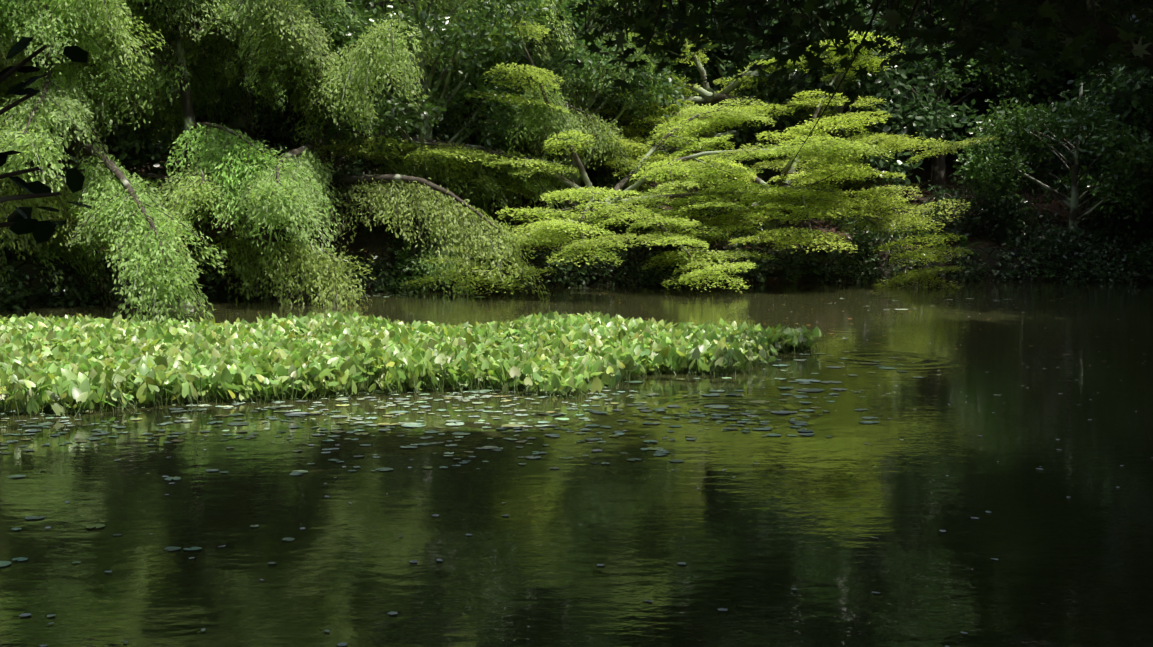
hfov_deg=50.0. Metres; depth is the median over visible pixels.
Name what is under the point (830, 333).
floating fallen leaves
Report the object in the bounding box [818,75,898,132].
bush
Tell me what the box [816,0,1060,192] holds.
broadleaf tree
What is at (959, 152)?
bush
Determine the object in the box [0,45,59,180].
bush
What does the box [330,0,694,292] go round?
weeper
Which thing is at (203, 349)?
spatterdock leaves
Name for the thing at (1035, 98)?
understory tree
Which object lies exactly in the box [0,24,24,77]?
understory tree
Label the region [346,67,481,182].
bush
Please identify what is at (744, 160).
bush
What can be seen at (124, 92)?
weeper
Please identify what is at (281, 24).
weeper
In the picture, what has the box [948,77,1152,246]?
broadleaf tree
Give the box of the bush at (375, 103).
[327,74,406,165]
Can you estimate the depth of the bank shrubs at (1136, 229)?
32.31 m
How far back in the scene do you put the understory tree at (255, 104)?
34.67 m
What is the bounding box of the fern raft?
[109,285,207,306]
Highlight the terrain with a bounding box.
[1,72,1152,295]
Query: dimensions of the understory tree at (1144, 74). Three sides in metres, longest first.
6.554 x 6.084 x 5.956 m
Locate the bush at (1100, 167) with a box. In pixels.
[1080,122,1152,203]
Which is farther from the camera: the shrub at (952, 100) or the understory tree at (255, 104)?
the shrub at (952, 100)
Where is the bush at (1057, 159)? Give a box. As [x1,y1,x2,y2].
[972,93,1092,192]
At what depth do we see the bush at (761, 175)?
35.71 m
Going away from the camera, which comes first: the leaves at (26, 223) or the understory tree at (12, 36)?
the leaves at (26, 223)
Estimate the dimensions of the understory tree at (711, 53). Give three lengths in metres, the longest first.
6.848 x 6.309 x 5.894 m
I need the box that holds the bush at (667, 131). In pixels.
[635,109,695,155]
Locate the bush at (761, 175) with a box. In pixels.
[731,135,848,222]
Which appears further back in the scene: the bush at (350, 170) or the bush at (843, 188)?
the bush at (843, 188)
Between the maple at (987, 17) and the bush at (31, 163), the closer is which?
the maple at (987, 17)
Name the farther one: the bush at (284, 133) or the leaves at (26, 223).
the bush at (284, 133)
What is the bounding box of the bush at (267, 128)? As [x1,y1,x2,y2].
[181,107,289,151]
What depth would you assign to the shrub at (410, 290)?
27.01 m
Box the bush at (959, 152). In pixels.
[946,119,1018,183]
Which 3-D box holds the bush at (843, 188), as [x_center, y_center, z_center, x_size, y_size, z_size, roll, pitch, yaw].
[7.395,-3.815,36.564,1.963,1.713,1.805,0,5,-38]
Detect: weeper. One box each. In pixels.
[0,0,195,303]
[0,0,360,322]
[0,37,89,130]
[15,3,375,306]
[27,0,581,299]
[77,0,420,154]
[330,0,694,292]
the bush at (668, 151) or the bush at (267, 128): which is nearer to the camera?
the bush at (267, 128)
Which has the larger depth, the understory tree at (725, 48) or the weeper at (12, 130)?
the understory tree at (725, 48)
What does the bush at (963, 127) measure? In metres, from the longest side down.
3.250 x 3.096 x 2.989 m
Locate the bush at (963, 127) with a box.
[916,92,1004,168]
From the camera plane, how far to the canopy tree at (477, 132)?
38.51 m
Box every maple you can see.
[315,18,893,294]
[552,0,1152,169]
[553,5,920,198]
[569,50,1000,289]
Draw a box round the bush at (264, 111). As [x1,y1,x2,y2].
[183,21,295,130]
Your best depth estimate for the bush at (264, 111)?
33.18 m
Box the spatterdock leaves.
[0,310,820,415]
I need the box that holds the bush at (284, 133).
[206,114,302,216]
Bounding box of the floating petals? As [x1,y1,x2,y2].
[19,362,1152,646]
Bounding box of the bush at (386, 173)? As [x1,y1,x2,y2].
[374,154,443,202]
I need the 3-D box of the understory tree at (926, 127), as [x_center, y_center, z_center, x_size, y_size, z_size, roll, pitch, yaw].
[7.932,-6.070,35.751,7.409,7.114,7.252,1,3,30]
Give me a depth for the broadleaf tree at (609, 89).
30.68 m
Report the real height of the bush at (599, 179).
2.830 m
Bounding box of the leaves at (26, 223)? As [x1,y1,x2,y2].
[0,37,91,243]
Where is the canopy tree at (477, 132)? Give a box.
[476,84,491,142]
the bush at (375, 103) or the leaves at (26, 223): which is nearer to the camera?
the leaves at (26, 223)
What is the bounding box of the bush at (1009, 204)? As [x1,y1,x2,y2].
[920,151,1040,238]
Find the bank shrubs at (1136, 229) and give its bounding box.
[0,130,1152,271]
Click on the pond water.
(1066, 535)
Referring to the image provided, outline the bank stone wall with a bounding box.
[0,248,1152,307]
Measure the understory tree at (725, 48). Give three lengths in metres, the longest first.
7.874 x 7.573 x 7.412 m
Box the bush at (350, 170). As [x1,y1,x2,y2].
[270,117,374,218]
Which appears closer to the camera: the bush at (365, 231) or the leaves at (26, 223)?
the leaves at (26, 223)
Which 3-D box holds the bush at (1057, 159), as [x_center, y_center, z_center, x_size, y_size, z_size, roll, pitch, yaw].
[13.868,-5.110,37.756,3.631,3.721,3.338,2,4,2]
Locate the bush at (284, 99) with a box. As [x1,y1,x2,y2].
[247,71,304,131]
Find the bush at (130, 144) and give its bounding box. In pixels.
[0,64,181,220]
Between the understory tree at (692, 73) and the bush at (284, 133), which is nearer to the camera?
the bush at (284, 133)
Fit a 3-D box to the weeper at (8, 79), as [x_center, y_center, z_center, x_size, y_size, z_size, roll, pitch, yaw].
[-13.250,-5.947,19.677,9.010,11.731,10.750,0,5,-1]
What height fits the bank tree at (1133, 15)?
14.283 m
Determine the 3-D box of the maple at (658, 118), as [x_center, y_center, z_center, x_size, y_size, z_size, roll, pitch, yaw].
[4.720,-6.705,34.641,11.132,6.964,10.234,0,5,-1]
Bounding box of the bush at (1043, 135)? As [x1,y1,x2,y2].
[1005,86,1089,171]
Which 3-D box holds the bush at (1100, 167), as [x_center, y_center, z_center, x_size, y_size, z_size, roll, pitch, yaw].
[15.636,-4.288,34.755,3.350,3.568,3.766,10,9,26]
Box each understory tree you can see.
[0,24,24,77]
[21,0,208,144]
[191,0,383,141]
[340,0,603,151]
[524,65,674,174]
[574,0,737,107]
[634,0,731,106]
[691,0,890,156]
[715,0,985,193]
[858,0,1058,157]
[909,0,1122,155]
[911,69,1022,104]
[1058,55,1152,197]
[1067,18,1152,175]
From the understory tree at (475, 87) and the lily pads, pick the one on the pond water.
the lily pads
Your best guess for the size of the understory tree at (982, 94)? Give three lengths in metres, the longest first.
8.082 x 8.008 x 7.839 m
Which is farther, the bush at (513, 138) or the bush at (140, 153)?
the bush at (513, 138)
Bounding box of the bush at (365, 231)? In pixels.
[338,168,415,234]
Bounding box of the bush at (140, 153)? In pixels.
[95,111,156,180]
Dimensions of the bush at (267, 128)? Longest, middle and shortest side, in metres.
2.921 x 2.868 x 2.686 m
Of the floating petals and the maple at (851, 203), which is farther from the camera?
the maple at (851, 203)
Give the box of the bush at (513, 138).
[461,79,608,159]
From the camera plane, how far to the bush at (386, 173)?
31.46 m
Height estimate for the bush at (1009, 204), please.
2.964 m
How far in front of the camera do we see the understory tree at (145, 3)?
29.80 m
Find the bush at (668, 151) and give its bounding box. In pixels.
[656,86,718,154]
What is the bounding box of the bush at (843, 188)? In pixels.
[809,170,859,209]
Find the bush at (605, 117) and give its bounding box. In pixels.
[547,93,651,175]
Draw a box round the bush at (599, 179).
[553,141,664,230]
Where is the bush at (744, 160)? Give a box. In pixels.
[716,84,775,168]
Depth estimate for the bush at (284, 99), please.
35.58 m
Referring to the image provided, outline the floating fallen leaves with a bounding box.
[257,285,1144,362]
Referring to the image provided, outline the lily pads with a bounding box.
[0,292,1063,566]
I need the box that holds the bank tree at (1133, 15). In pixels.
[1126,9,1148,21]
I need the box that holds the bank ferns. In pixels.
[0,217,1152,309]
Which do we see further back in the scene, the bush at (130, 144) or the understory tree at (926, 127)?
the understory tree at (926, 127)
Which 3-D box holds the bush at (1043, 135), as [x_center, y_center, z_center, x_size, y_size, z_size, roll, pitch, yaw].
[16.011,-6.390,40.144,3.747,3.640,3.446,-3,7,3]
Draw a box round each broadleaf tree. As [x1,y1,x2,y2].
[257,0,552,235]
[474,0,720,234]
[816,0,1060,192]
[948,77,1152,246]
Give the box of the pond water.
[0,281,1152,646]

